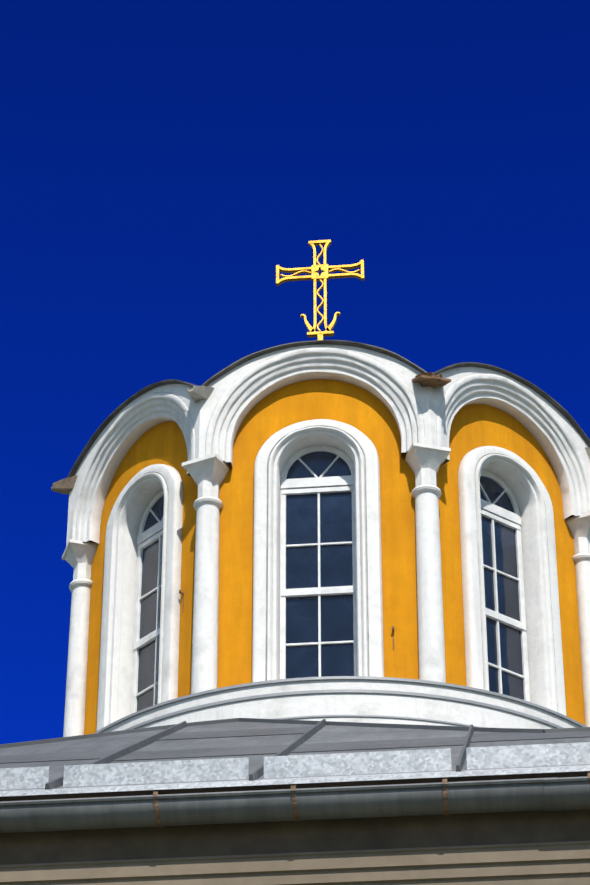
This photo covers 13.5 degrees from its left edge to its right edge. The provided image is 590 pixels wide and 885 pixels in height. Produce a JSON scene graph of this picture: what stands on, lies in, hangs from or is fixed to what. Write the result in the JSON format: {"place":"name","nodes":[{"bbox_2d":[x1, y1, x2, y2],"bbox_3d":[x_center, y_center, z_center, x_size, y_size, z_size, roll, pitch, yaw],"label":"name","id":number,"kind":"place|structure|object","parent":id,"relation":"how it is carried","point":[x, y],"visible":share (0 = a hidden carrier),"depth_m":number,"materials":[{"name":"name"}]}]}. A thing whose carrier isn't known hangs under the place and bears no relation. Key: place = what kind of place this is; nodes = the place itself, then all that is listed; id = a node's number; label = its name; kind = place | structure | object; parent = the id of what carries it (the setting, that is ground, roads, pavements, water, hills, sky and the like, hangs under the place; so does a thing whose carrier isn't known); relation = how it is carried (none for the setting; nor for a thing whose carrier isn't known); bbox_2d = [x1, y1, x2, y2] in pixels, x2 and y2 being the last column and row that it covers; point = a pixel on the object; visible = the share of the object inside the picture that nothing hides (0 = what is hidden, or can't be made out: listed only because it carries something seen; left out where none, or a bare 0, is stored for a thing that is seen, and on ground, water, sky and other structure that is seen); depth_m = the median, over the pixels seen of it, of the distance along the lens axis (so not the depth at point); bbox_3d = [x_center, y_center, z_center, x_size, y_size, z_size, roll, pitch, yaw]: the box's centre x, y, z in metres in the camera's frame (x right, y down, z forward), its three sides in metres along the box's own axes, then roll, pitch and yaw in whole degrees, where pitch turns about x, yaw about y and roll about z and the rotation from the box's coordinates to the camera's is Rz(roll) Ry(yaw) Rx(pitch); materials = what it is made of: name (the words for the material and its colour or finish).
{"place":"outdoors","nodes":[
{"label":"outdoors","id":0,"kind":"place"},
{"bbox_2d":[179,590,393,649],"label":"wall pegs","id":1,"kind":"object","parent":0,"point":[181,592],"depth_m":23.00,"materials":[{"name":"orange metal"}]},
{"bbox_2d":[0,0,589,743],"label":"sky","id":2,"kind":"structure","parent":0,"point":[160,160],"materials":[{"name":"blue"}]},
{"bbox_2d":[213,379,419,687],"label":"wall","id":3,"kind":"structure","parent":0,"point":[368,414],"depth_m":23.72,"materials":[{"name":"yellow paint"}]},
{"label":"ground","id":4,"kind":"structure","parent":0,"visible":0},
{"bbox_2d":[0,841,589,884],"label":"cornice","id":5,"kind":"structure","parent":4,"relation":"on","point":[556,863],"depth_m":11.21,"materials":[{"name":"paint"}]},
{"bbox_2d":[0,771,589,864],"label":"fascia","id":6,"kind":"structure","parent":5,"relation":"on","point":[491,828],"depth_m":11.36,"materials":[{"name":"grey metal"}]},
{"bbox_2d":[0,722,589,790],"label":"roof","id":7,"kind":"structure","parent":6,"relation":"on","point":[329,734],"depth_m":14.32,"materials":[{"name":"grey metal"}]},
{"bbox_2d":[0,742,589,789],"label":"snow guards","id":8,"kind":"object","parent":7,"relation":"on","point":[316,765],"visible":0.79,"depth_m":11.69,"materials":[{"name":"grey metal"}]},
{"bbox_2d":[0,718,589,789],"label":"roof seams","id":9,"kind":"object","parent":7,"relation":"on","point":[297,745],"visible":0.9,"depth_m":13.84,"materials":[{"name":"grey metal"}]},
{"bbox_2d":[0,765,589,796],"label":"roof edge flashing","id":10,"kind":"object","parent":7,"relation":"attached to","point":[299,780],"visible":1,"depth_m":11.41,"materials":[{"name":"grey metal"}]},
{"bbox_2d":[102,680,578,732],"bbox_3d":[0.475,4.298,24.440,5.856,1.670,5.856,-3,-32,5],"label":"curved base","id":11,"kind":"object","parent":7,"relation":"on","point":[369,704],"visible":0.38,"depth_m":22.37,"materials":[{"name":"white paint"}]},
{"bbox_2d":[51,475,77,494],"bbox_3d":[-2.107,0.409,25.970,0.850,0.330,0.260,9,-33,-14],"label":"rain spout","id":12,"kind":"object","parent":11,"relation":"attached to","point":[64,486],"visible":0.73,"depth_m":25.78,"materials":[{"name":"metal"}]},
{"bbox_2d":[62,539,96,736],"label":"column","id":13,"kind":"structure","parent":11,"relation":"attached to","point":[78,556],"depth_m":24.90,"materials":[{"name":"white paint"}]},
{"bbox_2d":[67,379,196,477],"bbox_3d":[-1.147,-0.127,25.659,1.351,0.753,2.284,23,-39,-32],"label":"roof edge","id":14,"kind":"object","parent":11,"relation":"on","point":[105,423],"depth_m":25.57,"materials":[{"name":"grey metal"}]},
{"bbox_2d":[66,384,199,545],"bbox_3d":[-1.551,0.127,25.114,0.232,1.260,2.245,23,-39,-32],"label":"archivolt","id":15,"kind":"object","parent":11,"relation":"attached to","point":[128,426],"visible":0.98,"depth_m":25.46,"materials":[{"name":"white paint"}]},
{"bbox_2d":[96,464,182,731],"bbox_3d":[-1.435,1.793,24.183,0.324,3.487,1.216,23,-39,-32],"label":"window surround","id":16,"kind":"object","parent":11,"relation":"attached to","point":[142,488],"visible":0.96,"depth_m":24.38,"materials":[{"name":"white paint"}]},
{"bbox_2d":[131,490,163,713],"bbox_3d":[-1.337,1.681,24.348,0.060,2.811,0.742,23,-39,-32],"label":"window frame","id":17,"kind":"object","parent":16,"relation":"in","point":[150,536],"visible":0.54,"depth_m":24.61,"materials":[{"name":"white wood"}]},
{"bbox_2d":[137,496,163,710],"bbox_3d":[-1.327,1.685,24.354,0.001,2.770,0.700,23,-39,-32],"label":"window glass","id":18,"kind":"object","parent":17,"relation":"in","point":[146,666],"depth_m":24.52,"materials":[{"name":"grey glass"}]},
{"bbox_2d":[84,421,209,734],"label":"wall","id":19,"kind":"structure","parent":11,"relation":"attached to","point":[163,443],"depth_m":24.72,"materials":[{"name":"yellow paint"}]},
{"bbox_2d":[187,386,213,402],"bbox_3d":[-0.811,-0.440,24.612,0.260,0.330,0.850,-16,-35,24],"label":"rain spout","id":20,"kind":"object","parent":11,"relation":"attached to","point":[197,393],"visible":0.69,"depth_m":24.29,"materials":[{"name":"grey metal"}]},
{"bbox_2d":[182,453,228,693],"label":"column","id":21,"kind":"structure","parent":11,"relation":"attached to","point":[207,473],"depth_m":23.43,"materials":[{"name":"white paint"}]},
{"bbox_2d":[201,340,426,385],"bbox_3d":[0.255,-0.531,25.012,2.284,0.753,1.351,-3,-32,5],"label":"roof edge","id":22,"kind":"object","parent":11,"relation":"on","point":[303,343],"depth_m":24.48,"materials":[{"name":"grey metal"}]},
{"bbox_2d":[199,344,431,467],"bbox_3d":[0.201,-0.378,24.307,2.245,1.260,0.232,-3,-32,5],"label":"archivolt","id":23,"kind":"object","parent":11,"relation":"attached to","point":[239,392],"visible":0.94,"depth_m":24.35,"materials":[{"name":"white paint"}]},
{"bbox_2d":[252,419,383,681],"bbox_3d":[0.217,1.317,23.422,1.216,3.487,0.324,-3,-32,5],"label":"window surround","id":24,"kind":"object","parent":11,"relation":"attached to","point":[279,449],"visible":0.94,"depth_m":23.51,"materials":[{"name":"white paint"}]},
{"bbox_2d":[280,446,357,678],"bbox_3d":[0.230,1.230,23.625,0.742,2.811,0.060,-3,-32,5],"label":"window frame","id":25,"kind":"object","parent":24,"relation":"in","point":[316,484],"visible":0.85,"depth_m":23.79,"materials":[{"name":"white wood"}]},
{"bbox_2d":[286,452,353,678],"bbox_3d":[0.231,1.236,23.635,0.700,2.770,0.001,-3,-32,5],"label":"window glass","id":26,"kind":"object","parent":25,"relation":"in","point":[336,561],"depth_m":23.64,"materials":[{"name":"blue glass"}]},
{"bbox_2d":[276,239,364,339],"bbox_3d":[0.286,-1.541,28.113,1.012,1.806,0.060,-3,-32,5],"label":"cross","id":27,"kind":"object","parent":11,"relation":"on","point":[325,276],"visible":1,"depth_m":28.31,"materials":[{"name":"gold metal"}]},
{"bbox_2d":[93,676,586,733],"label":"drum base rims","id":28,"kind":"object","parent":11,"relation":"attached to","point":[537,719],"visible":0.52,"depth_m":22.44,"materials":[{"name":"white paint"}]},
{"bbox_2d":[405,442,450,682],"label":"column","id":29,"kind":"structure","parent":11,"relation":"attached to","point":[424,461],"depth_m":23.24,"materials":[{"name":"white paint"}]},
{"bbox_2d":[415,372,441,388],"bbox_3d":[1.238,-0.554,24.429,0.260,0.330,0.850,9,-33,-14],"label":"rain spout","id":30,"kind":"object","parent":11,"relation":"attached to","point":[432,383],"visible":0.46,"depth_m":24.09,"materials":[{"name":"brown metal"}]},
{"bbox_2d":[412,375,450,386],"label":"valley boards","id":31,"kind":"object","parent":11,"relation":"attached to","point":[441,381],"visible":0.36,"depth_m":24.02,"materials":[{"name":"orange wood"}]},
{"bbox_2d":[424,393,584,724],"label":"wall","id":32,"kind":"structure","parent":11,"relation":"attached to","point":[473,426],"depth_m":24.29,"materials":[{"name":"yellow paint"}]},
{"bbox_2d":[430,367,589,518],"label":"archivolt","id":33,"kind":"object","parent":11,"relation":"attached to","point":[548,426],"visible":0.92,"depth_m":25.03,"materials":[{"name":"white paint"}]},
{"bbox_2d":[433,362,589,447],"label":"roof edge","id":34,"kind":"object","parent":11,"relation":"on","point":[560,409],"depth_m":25.14,"materials":[{"name":"grey metal"}]},
{"bbox_2d":[458,446,565,715],"bbox_3d":[2.020,1.600,23.874,1.216,3.487,0.324,23,-39,-32],"label":"window surround","id":35,"kind":"object","parent":11,"relation":"attached to","point":[515,473],"visible":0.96,"depth_m":24.03,"materials":[{"name":"white paint"}]},
{"bbox_2d":[480,470,529,701],"bbox_3d":[1.940,1.498,24.054,0.742,2.811,0.060,23,-39,-32],"label":"window frame","id":36,"kind":"object","parent":35,"relation":"in","point":[498,514],"visible":0.56,"depth_m":24.32,"materials":[{"name":"white wood"}]},
{"bbox_2d":[480,476,523,699],"bbox_3d":[1.933,1.503,24.062,0.700,2.770,0.001,23,-39,-32],"label":"window glass","id":37,"kind":"object","parent":36,"relation":"in","point":[508,606],"depth_m":24.14,"materials":[{"name":"glass"}]},
{"bbox_2d":[566,512,589,726],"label":"column","id":38,"kind":"structure","parent":11,"relation":"attached to","point":[579,526],"depth_m":24.57,"materials":[{"name":"white paint"}]},
{"bbox_2d":[585,447,589,458],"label":"rain spout","id":39,"kind":"object","parent":11,"relation":"attached to","point":[587,451],"visible":0.15,"depth_m":25.32,"materials":[{"name":"grey metal"}]},
{"bbox_2d":[0,773,589,833],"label":"gutter brackets","id":40,"kind":"object","parent":6,"relation":"attached to","point":[295,809],"visible":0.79,"depth_m":11.23,"materials":[{"name":"grey metal"}]},
{"bbox_2d":[0,776,589,832],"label":"gutter","id":41,"kind":"object","parent":6,"relation":"attached to","point":[508,795],"visible":1,"depth_m":11.24,"materials":[{"name":"metal"}]}
]}

